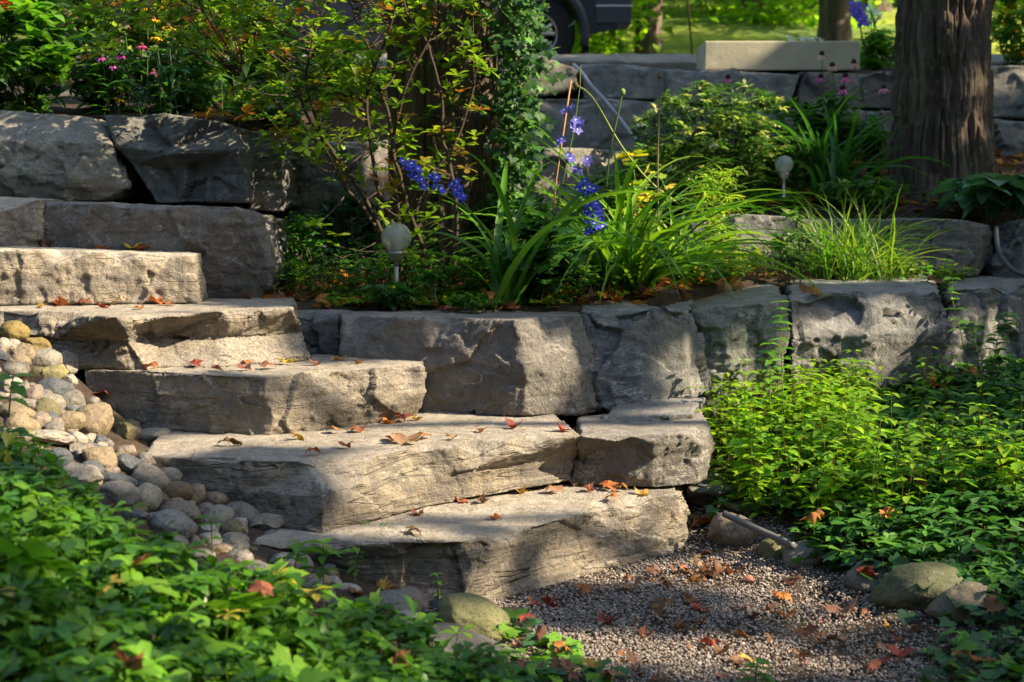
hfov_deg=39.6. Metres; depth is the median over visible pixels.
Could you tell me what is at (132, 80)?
coneflower
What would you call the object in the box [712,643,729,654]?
fallen leaf
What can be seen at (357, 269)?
dead nettle
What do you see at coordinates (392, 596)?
cobble
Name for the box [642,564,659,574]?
fallen leaf
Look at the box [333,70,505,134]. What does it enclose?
stone block
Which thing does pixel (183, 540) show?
cobble
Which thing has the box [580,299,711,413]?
stone block
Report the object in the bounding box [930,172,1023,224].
hosta
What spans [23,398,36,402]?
cobble
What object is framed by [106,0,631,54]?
parked car
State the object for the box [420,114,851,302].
daylily
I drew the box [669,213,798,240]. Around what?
stone block
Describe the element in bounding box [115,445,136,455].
cobble
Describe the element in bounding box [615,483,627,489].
fallen leaf
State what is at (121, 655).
fallen leaf
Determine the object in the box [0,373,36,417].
weed
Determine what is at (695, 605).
fallen leaf
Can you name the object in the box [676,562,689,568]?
fallen leaf
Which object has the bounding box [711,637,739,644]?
fallen leaf
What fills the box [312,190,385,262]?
garden shrub
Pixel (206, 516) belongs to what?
weed
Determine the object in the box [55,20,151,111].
garden shrub
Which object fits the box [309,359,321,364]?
fallen leaf
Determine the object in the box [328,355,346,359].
fallen leaf
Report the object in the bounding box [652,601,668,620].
fallen leaf
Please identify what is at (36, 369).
cobble
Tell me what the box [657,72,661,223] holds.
seed stalk
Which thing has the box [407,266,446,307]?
seedling
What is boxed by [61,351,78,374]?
cobble
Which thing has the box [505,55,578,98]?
stone block
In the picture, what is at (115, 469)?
cobble
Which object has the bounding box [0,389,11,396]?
cobble
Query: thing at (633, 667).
fallen leaf
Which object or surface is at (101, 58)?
coneflower
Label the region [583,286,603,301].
fallen leaf
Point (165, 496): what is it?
cobble
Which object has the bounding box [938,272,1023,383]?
stone block
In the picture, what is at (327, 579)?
cobble
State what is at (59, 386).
cobble
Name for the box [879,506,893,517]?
fallen leaf
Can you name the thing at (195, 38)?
azalea
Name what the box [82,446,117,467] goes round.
cobble
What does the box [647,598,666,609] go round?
fallen leaf
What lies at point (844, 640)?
fallen leaf
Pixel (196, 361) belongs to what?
fallen leaf
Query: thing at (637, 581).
fallen leaf
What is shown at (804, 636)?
fallen leaf
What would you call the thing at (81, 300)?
fallen leaf
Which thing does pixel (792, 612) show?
fallen leaf
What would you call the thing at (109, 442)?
cobble
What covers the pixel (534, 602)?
fallen leaf
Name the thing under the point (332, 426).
fallen leaf
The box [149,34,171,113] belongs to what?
yellow daisy
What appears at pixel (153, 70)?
coneflower
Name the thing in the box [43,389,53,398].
cobble
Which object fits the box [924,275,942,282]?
fallen leaf
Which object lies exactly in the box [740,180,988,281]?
ornamental grass
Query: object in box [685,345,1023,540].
weeds
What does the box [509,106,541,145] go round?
stone block
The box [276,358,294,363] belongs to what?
fallen leaf
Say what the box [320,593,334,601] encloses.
cobble
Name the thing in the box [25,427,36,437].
cobble
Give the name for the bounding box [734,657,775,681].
weed
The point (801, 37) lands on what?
planter flowers
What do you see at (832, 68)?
coneflower
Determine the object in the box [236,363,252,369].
fallen leaf
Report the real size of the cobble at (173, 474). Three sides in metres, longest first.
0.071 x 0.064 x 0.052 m
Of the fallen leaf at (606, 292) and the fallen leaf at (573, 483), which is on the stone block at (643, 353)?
the fallen leaf at (606, 292)
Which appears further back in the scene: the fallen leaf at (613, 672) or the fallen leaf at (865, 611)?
the fallen leaf at (865, 611)
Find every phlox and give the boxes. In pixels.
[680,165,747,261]
[865,5,884,68]
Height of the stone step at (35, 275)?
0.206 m
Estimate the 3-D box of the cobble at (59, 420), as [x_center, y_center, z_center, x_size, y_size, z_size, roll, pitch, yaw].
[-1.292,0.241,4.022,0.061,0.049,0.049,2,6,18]
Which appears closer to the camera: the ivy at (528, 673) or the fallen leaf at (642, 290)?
the ivy at (528, 673)
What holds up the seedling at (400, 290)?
on the ground at (676, 54)
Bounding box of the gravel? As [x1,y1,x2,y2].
[424,487,1023,681]
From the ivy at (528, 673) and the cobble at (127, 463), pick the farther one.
the cobble at (127, 463)
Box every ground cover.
[0,406,525,681]
[784,353,1023,604]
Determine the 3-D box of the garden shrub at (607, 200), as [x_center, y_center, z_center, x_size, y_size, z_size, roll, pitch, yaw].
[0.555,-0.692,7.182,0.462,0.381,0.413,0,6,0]
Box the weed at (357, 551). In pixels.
[342,546,365,583]
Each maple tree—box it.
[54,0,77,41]
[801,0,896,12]
[885,0,995,200]
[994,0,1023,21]
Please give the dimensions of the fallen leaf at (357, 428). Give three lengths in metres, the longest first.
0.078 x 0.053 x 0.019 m
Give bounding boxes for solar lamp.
[381,222,410,297]
[775,155,792,214]
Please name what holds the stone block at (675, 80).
on the stone block at (887, 125)
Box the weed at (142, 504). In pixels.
[118,500,148,520]
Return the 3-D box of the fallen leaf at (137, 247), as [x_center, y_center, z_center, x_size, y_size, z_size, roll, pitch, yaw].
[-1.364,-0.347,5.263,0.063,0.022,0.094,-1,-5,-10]
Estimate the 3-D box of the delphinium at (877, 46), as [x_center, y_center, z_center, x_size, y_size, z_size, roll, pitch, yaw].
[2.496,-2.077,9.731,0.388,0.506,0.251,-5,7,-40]
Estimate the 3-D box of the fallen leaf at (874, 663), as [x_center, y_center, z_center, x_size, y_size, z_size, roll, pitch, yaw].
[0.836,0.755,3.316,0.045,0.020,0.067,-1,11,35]
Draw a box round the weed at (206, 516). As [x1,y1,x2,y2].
[193,514,223,552]
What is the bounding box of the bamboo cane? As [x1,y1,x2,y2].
[552,80,571,219]
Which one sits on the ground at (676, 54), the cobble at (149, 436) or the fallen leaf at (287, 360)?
the cobble at (149, 436)
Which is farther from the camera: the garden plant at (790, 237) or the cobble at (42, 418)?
the garden plant at (790, 237)
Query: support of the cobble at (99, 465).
on the ground at (676, 54)
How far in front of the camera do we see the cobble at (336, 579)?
3.69 m
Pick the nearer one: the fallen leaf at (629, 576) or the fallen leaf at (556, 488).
the fallen leaf at (629, 576)
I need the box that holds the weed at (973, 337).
[957,320,988,378]
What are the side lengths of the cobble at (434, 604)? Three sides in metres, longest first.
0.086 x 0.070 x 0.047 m
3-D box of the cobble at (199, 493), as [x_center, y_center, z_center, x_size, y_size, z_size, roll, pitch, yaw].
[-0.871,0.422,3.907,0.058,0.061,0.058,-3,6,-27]
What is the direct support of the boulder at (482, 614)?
on the ground at (676, 54)
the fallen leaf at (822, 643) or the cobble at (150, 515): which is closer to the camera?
the fallen leaf at (822, 643)
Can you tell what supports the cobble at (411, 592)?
on the ground at (676, 54)
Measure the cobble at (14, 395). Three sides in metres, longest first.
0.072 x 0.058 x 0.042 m
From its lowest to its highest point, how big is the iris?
0.557 m
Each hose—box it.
[572,63,636,142]
[994,226,1023,277]
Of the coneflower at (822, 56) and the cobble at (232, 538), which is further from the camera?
the coneflower at (822, 56)
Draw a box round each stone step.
[0,197,73,246]
[0,246,207,305]
[0,294,310,370]
[84,354,426,434]
[146,412,579,532]
[254,469,689,600]
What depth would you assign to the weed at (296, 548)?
3.46 m
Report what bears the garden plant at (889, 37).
on the ground at (676, 54)
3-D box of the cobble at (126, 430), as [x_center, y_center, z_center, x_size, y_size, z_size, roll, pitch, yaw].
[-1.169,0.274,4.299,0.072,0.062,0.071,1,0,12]
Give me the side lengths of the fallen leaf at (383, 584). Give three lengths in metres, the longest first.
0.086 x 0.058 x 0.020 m
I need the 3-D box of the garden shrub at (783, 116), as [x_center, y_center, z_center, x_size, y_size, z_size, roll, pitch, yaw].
[1.522,-1.085,7.945,1.235,0.566,0.647,0,6,0]
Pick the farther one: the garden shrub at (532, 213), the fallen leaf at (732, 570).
the garden shrub at (532, 213)
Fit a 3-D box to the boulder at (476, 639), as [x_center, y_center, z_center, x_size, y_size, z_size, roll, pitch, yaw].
[-0.086,0.741,3.316,0.278,0.088,0.195,19,18,5]
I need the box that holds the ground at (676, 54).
[0,0,1023,681]
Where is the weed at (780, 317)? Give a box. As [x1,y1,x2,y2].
[767,300,794,416]
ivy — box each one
[472,0,575,246]
[490,607,630,681]
[704,485,1023,681]
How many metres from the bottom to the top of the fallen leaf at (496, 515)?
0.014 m
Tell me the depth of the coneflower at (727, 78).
7.98 m
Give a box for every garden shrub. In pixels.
[0,0,84,113]
[54,0,231,103]
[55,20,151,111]
[130,38,235,112]
[174,4,305,98]
[215,79,304,134]
[277,210,333,280]
[281,29,386,116]
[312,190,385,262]
[465,195,558,255]
[581,166,660,220]
[681,94,890,186]
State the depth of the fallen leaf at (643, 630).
3.59 m
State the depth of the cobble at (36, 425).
3.87 m
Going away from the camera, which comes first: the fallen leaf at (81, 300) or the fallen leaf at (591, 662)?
the fallen leaf at (591, 662)
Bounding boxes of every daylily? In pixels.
[375,151,691,309]
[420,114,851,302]
[583,179,810,280]
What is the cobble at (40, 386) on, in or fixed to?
on the ground at (676, 54)
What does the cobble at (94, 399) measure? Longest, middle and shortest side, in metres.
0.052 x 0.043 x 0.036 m
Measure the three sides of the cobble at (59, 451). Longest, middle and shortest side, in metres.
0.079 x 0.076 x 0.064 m
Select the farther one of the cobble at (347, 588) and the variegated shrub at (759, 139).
the variegated shrub at (759, 139)
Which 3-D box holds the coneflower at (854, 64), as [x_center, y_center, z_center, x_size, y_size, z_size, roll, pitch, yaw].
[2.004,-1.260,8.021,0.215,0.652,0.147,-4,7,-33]
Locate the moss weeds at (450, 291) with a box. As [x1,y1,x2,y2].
[319,195,938,312]
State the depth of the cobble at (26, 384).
4.15 m
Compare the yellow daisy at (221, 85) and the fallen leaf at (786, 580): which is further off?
the yellow daisy at (221, 85)
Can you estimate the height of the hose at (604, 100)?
0.540 m
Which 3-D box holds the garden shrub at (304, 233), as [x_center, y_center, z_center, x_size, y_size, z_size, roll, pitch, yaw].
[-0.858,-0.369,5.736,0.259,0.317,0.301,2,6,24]
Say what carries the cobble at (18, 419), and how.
on the ground at (676, 54)
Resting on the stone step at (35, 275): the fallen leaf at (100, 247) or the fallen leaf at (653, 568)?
the fallen leaf at (100, 247)
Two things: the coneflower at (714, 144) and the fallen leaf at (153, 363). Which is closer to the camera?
the fallen leaf at (153, 363)
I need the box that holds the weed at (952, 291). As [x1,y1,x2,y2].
[941,276,971,369]
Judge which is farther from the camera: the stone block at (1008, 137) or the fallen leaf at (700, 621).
the stone block at (1008, 137)
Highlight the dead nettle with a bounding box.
[265,85,975,362]
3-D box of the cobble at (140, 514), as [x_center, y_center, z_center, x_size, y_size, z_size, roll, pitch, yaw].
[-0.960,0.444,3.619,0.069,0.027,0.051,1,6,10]
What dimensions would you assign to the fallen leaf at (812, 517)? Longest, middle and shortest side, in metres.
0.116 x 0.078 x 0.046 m
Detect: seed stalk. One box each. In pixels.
[573,81,679,204]
[605,88,624,190]
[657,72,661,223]
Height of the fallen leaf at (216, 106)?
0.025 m
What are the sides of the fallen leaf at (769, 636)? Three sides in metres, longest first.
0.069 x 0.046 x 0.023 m
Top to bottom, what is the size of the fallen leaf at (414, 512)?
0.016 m
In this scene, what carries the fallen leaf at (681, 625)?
on the ground at (676, 54)
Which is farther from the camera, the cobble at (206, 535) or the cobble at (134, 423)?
the cobble at (134, 423)
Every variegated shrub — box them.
[610,143,697,230]
[620,79,813,215]
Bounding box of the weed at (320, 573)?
[304,538,347,584]
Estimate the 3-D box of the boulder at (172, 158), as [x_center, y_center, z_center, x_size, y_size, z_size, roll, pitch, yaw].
[-1.310,-0.746,5.936,0.669,0.379,0.782,0,6,0]
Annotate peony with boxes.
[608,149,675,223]
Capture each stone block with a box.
[38,201,289,298]
[59,88,115,95]
[114,68,292,88]
[298,309,353,354]
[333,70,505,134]
[338,310,598,416]
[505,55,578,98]
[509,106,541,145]
[520,147,627,227]
[538,98,665,151]
[570,412,714,486]
[579,64,667,101]
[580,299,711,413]
[600,397,706,421]
[664,68,798,108]
[664,106,893,154]
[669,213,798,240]
[685,238,804,272]
[690,282,789,424]
[697,41,859,72]
[785,274,959,399]
[786,71,892,110]
[799,218,890,268]
[886,218,993,276]
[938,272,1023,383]
[981,219,1023,277]
[991,65,1023,121]
[993,119,1023,155]
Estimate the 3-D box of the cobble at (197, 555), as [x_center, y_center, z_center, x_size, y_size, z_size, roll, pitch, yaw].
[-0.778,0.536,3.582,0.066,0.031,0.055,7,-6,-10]
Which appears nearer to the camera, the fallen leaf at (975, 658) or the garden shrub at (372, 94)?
the fallen leaf at (975, 658)
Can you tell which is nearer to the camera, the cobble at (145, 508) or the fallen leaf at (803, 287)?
the cobble at (145, 508)
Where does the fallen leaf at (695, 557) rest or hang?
on the ground at (676, 54)
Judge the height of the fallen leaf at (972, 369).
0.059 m
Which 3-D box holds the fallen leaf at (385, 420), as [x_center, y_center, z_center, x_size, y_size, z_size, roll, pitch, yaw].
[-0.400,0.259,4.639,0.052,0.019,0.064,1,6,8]
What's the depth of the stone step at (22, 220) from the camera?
5.29 m
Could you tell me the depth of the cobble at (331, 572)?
3.71 m
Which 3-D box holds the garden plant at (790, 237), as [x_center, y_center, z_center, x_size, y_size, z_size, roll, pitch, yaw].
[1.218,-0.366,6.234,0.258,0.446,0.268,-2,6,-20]
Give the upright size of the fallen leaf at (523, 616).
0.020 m
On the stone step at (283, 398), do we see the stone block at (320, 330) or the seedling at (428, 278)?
the stone block at (320, 330)
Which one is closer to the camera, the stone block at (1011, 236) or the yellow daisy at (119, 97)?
the yellow daisy at (119, 97)
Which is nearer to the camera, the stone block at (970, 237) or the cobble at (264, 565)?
the cobble at (264, 565)
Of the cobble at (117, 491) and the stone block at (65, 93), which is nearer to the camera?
the cobble at (117, 491)
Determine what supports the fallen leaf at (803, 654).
on the ground at (676, 54)
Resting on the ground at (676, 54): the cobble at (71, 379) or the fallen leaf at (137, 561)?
the cobble at (71, 379)
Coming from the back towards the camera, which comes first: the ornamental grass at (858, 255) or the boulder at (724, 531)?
the ornamental grass at (858, 255)
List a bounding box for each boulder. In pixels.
[0,110,146,201]
[104,113,258,204]
[248,130,300,211]
[275,236,291,285]
[288,138,367,250]
[343,140,390,242]
[426,622,527,664]
[437,593,511,640]
[683,472,733,504]
[708,512,758,545]
[726,498,762,514]
[757,534,791,562]
[780,540,827,570]
[842,560,892,593]
[870,562,965,612]
[926,581,1007,626]
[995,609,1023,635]
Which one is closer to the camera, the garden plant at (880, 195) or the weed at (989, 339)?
the weed at (989, 339)
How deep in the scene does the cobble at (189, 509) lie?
3.73 m
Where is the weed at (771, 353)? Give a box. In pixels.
[758,342,782,451]
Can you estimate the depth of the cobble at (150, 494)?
3.70 m
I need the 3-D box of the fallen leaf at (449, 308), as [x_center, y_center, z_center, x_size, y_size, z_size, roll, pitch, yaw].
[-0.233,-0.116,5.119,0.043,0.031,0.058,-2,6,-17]
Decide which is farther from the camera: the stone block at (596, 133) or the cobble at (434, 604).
the stone block at (596, 133)
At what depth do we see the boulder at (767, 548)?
4.27 m
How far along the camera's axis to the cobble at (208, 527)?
3.74 m
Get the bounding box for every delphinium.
[398,65,607,306]
[848,0,894,69]
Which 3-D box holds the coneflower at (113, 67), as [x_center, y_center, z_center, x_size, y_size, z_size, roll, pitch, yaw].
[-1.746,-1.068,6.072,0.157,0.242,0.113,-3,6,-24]
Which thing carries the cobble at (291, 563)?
on the ground at (676, 54)
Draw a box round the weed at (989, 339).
[983,312,1023,373]
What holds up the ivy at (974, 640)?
on the ground at (676, 54)
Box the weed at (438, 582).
[429,572,444,599]
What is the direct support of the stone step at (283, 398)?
on the ground at (676, 54)
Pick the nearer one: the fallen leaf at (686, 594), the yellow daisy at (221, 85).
the fallen leaf at (686, 594)
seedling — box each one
[358,282,423,310]
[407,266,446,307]
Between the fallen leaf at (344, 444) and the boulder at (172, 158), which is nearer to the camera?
the fallen leaf at (344, 444)
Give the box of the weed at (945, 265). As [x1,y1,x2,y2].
[935,258,955,299]
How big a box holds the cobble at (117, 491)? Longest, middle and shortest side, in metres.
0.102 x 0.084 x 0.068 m
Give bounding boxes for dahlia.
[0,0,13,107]
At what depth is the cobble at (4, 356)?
4.30 m
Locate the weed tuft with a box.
[442,292,503,313]
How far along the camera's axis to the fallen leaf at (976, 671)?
3.16 m
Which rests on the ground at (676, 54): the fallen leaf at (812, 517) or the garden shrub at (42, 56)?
the garden shrub at (42, 56)
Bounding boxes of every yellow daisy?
[114,95,125,114]
[131,4,161,114]
[148,16,173,112]
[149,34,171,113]
[152,25,183,113]
[162,23,187,114]
[215,50,227,121]
[223,11,239,127]
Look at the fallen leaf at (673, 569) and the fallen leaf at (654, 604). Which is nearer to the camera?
the fallen leaf at (654, 604)
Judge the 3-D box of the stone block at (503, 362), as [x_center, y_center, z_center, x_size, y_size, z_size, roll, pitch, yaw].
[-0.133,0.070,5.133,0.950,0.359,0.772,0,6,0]
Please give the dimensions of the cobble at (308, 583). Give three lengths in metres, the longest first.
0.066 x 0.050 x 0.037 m
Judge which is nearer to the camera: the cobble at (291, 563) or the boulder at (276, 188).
the cobble at (291, 563)
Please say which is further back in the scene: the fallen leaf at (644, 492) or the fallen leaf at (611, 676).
the fallen leaf at (644, 492)
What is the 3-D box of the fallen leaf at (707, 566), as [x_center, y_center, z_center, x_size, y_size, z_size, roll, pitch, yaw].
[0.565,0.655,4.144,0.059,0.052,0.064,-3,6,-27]
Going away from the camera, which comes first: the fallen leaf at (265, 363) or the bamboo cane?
the fallen leaf at (265, 363)
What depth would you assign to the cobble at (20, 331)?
4.48 m
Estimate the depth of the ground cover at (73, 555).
2.70 m
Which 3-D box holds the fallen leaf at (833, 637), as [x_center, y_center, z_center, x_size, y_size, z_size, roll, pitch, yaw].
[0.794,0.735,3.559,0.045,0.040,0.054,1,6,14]
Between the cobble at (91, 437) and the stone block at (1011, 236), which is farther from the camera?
the stone block at (1011, 236)
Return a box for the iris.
[719,87,957,195]
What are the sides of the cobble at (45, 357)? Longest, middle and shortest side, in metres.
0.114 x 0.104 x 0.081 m
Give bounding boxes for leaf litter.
[188,80,1023,413]
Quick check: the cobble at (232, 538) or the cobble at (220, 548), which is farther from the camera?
the cobble at (232, 538)
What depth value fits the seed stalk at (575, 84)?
5.63 m
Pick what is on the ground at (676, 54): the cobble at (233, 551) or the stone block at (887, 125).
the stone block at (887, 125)
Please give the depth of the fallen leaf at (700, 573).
4.11 m
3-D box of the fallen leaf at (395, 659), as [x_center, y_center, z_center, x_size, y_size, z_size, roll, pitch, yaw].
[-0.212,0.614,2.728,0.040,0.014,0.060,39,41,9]
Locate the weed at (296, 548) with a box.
[269,540,324,585]
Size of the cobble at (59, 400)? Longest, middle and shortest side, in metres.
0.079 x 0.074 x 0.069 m
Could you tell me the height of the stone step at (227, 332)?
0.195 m
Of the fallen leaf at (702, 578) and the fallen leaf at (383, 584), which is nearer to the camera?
the fallen leaf at (383, 584)
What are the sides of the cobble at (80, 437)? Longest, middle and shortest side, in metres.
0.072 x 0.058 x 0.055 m
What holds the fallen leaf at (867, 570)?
on the ivy at (974, 640)
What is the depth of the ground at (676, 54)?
5.23 m
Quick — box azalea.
[60,0,499,293]
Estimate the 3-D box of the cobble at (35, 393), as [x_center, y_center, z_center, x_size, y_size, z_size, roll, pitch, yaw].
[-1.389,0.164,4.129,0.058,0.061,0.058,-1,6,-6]
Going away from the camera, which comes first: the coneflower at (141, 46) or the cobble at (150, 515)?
the cobble at (150, 515)
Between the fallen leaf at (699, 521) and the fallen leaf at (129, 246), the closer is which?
the fallen leaf at (699, 521)
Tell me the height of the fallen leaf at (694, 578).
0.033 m
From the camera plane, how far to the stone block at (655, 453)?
4.47 m
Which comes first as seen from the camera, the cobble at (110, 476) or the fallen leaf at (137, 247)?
the cobble at (110, 476)
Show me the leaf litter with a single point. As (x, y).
(576, 300)
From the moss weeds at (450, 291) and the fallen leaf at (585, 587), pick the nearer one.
the fallen leaf at (585, 587)
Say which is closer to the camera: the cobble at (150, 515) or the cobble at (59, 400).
the cobble at (150, 515)
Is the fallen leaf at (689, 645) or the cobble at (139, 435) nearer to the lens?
the fallen leaf at (689, 645)
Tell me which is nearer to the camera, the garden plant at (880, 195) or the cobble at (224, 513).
the cobble at (224, 513)
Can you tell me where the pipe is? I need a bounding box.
[722,510,795,548]
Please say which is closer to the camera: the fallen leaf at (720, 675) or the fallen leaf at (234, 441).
the fallen leaf at (720, 675)
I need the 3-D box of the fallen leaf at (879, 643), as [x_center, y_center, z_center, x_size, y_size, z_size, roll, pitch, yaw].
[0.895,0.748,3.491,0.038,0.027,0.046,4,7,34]
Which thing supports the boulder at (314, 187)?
on the ground at (676, 54)
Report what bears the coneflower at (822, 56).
on the ground at (676, 54)
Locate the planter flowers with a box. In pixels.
[786,35,822,72]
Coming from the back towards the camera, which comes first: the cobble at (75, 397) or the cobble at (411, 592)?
the cobble at (75, 397)
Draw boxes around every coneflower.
[83,62,119,118]
[89,54,123,114]
[110,52,148,116]
[113,23,147,115]
[116,34,144,115]
[127,42,156,114]
[148,68,180,113]
[636,122,646,203]
[708,142,717,198]
[722,74,745,161]
[810,51,839,143]
[814,73,826,136]
[827,62,837,102]
[837,85,851,119]
[841,73,851,110]
[849,59,871,162]
[862,84,889,170]
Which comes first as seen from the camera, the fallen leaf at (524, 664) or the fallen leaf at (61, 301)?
the fallen leaf at (524, 664)
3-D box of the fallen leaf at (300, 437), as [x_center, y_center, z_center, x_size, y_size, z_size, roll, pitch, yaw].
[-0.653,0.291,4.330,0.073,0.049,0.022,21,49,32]
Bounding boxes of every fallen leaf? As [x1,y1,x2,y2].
[37,240,55,246]
[51,296,68,305]
[77,297,90,302]
[95,245,110,248]
[96,303,109,307]
[113,643,144,663]
[120,658,147,670]
[123,243,140,247]
[130,553,150,565]
[135,244,150,249]
[142,361,158,368]
[148,296,161,304]
[159,299,177,304]
[189,359,204,366]
[211,104,220,108]
[211,365,222,370]
[217,436,230,444]
[229,438,242,444]
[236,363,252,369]
[248,580,274,596]
[260,360,276,366]
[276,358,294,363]
[290,432,303,439]
[305,447,320,453]
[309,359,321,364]
[315,293,329,302]
[326,425,342,431]
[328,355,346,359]
[338,441,354,447]
[347,424,365,431]
[349,586,365,593]
[376,574,392,589]
[380,417,395,422]
[390,431,425,444]
[390,649,410,666]
[396,413,412,421]
[405,525,421,535]
[410,416,422,419]
[410,509,423,515]
[442,305,452,311]
[456,497,467,502]
[475,492,490,502]
[480,287,495,297]
[487,513,502,518]
[498,301,521,309]
[504,416,522,428]
[516,483,527,492]
[518,612,534,621]
[518,661,529,667]
[530,598,544,605]
[534,625,546,643]
[541,592,559,606]
[544,485,563,492]
[551,656,572,672]
[553,640,570,650]
[558,422,572,430]
[559,656,577,668]
[567,672,578,679]
[568,476,584,485]
[576,583,591,595]
[581,657,600,667]
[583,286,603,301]
[583,482,594,491]
[597,609,614,624]
[599,669,623,677]
[600,480,618,491]
[602,283,616,297]
[603,673,615,680]
[604,492,617,499]
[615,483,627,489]
[617,649,626,656]
[620,576,643,588]
[622,574,631,579]
[626,651,634,662]
[626,662,636,670]
[631,653,642,664]
[633,281,647,294]
[634,486,651,494]
[638,625,654,637]
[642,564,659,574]
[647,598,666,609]
[651,673,660,680]
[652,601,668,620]
[653,597,675,605]
[669,564,681,572]
[670,616,688,631]
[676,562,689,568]
[682,597,703,602]
[683,590,692,602]
[685,638,707,656]
[687,574,699,582]
[688,553,701,561]
[690,515,712,527]
[690,601,709,611]
[692,614,706,624]
[695,568,714,577]
[698,575,707,581]
[699,550,710,557]
[699,560,711,570]
[699,636,716,645]
[705,559,724,576]
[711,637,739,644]
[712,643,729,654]
[714,673,729,679]
[724,560,743,573]
[726,659,742,666]
[730,629,750,637]
[730,655,746,665]
[738,652,758,665]
[740,574,757,580]
[744,612,759,619]
[761,601,778,613]
[764,632,785,646]
[774,591,791,601]
[778,605,796,618]
[783,577,793,585]
[793,624,818,634]
[793,647,810,658]
[798,508,823,523]
[799,283,815,292]
[799,633,812,642]
[806,285,822,295]
[815,632,827,645]
[819,594,858,617]
[820,628,837,640]
[837,635,849,644]
[856,566,878,577]
[861,608,870,617]
[862,659,880,673]
[870,640,883,649]
[877,655,890,667]
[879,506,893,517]
[884,619,891,627]
[884,644,915,655]
[891,635,901,640]
[892,655,903,662]
[910,624,920,631]
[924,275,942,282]
[928,366,946,385]
[950,649,967,657]
[958,365,978,378]
[966,667,989,679]
[968,647,986,661]
[983,595,1005,613]
[986,656,996,661]
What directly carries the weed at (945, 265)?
on the stone block at (888, 325)
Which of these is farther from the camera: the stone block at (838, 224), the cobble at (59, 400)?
the stone block at (838, 224)
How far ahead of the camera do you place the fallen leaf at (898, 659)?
3.36 m
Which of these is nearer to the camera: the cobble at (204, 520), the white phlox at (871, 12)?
the cobble at (204, 520)
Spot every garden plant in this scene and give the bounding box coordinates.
[652,241,772,284]
[718,185,814,214]
[770,207,825,289]
[788,91,893,165]
[811,175,913,217]
[857,27,895,65]
[871,258,978,294]
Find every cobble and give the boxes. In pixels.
[0,320,30,341]
[0,337,10,350]
[0,343,6,352]
[0,350,9,360]
[0,375,22,392]
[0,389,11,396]
[0,403,34,418]
[2,362,30,378]
[4,412,31,427]
[5,358,17,362]
[6,393,23,401]
[9,339,20,349]
[11,342,35,360]
[12,354,30,364]
[21,337,51,349]
[21,380,29,389]
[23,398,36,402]
[24,387,43,399]
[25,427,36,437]
[27,403,35,408]
[30,384,43,389]
[30,418,40,429]
[31,348,62,366]
[32,366,44,374]
[33,411,51,429]
[34,397,61,414]
[35,429,75,444]
[37,377,74,395]
[40,364,68,378]
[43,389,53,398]
[43,421,64,430]
[45,447,73,468]
[47,411,58,417]
[52,393,65,409]
[52,417,63,426]
[58,411,85,430]
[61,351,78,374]
[61,462,103,483]
[62,389,85,405]
[64,374,77,384]
[66,405,81,410]
[69,442,85,457]
[70,431,87,443]
[71,450,80,457]
[76,402,113,435]
[81,443,94,447]
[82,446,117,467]
[82,460,103,472]
[86,433,95,441]
[89,397,99,402]
[95,435,107,442]
[97,442,107,445]
[99,480,139,506]
[101,472,137,485]
[104,466,120,472]
[106,439,113,446]
[115,422,137,438]
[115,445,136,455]
[116,454,142,473]
[124,419,139,426]
[124,510,148,518]
[128,501,147,512]
[131,462,169,490]
[133,427,142,439]
[136,452,152,463]
[137,482,161,511]
[141,427,169,443]
[147,512,154,519]
[149,509,197,539]
[157,534,188,546]
[160,467,182,481]
[160,500,200,520]
[162,481,192,500]
[162,492,168,499]
[169,497,183,500]
[188,535,200,543]
[190,484,205,502]
[193,548,215,560]
[198,502,213,513]
[198,513,212,523]
[199,532,221,544]
[201,525,218,530]
[205,491,228,504]
[205,504,233,522]
[209,543,231,554]
[219,519,245,533]
[222,532,248,544]
[226,501,258,523]
[228,548,239,555]
[233,518,247,534]
[233,542,249,549]
[233,550,253,560]
[236,517,247,524]
[243,560,267,576]
[248,513,284,530]
[268,529,277,533]
[270,552,313,575]
[303,578,321,588]
[305,573,332,584]
[315,588,335,595]
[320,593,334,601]
[321,563,335,567]
[325,569,339,577]
[331,576,341,583]
[339,583,361,592]
[379,589,410,611]
[393,610,424,623]
[397,586,428,609]
[411,597,423,612]
[431,598,439,613]
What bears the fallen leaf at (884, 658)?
on the ground at (676, 54)
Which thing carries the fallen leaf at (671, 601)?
on the gravel
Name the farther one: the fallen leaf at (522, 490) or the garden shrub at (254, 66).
the garden shrub at (254, 66)
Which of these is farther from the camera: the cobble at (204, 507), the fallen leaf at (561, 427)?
the fallen leaf at (561, 427)
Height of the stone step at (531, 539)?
0.212 m
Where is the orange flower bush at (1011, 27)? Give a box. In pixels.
[990,0,1023,65]
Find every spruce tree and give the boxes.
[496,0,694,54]
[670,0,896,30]
[816,0,852,40]
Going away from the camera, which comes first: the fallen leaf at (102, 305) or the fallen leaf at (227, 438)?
the fallen leaf at (227, 438)
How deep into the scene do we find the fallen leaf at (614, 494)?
4.29 m
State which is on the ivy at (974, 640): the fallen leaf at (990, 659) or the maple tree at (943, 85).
the fallen leaf at (990, 659)
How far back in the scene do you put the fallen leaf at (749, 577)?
4.10 m
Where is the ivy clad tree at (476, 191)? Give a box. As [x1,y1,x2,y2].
[383,0,505,274]

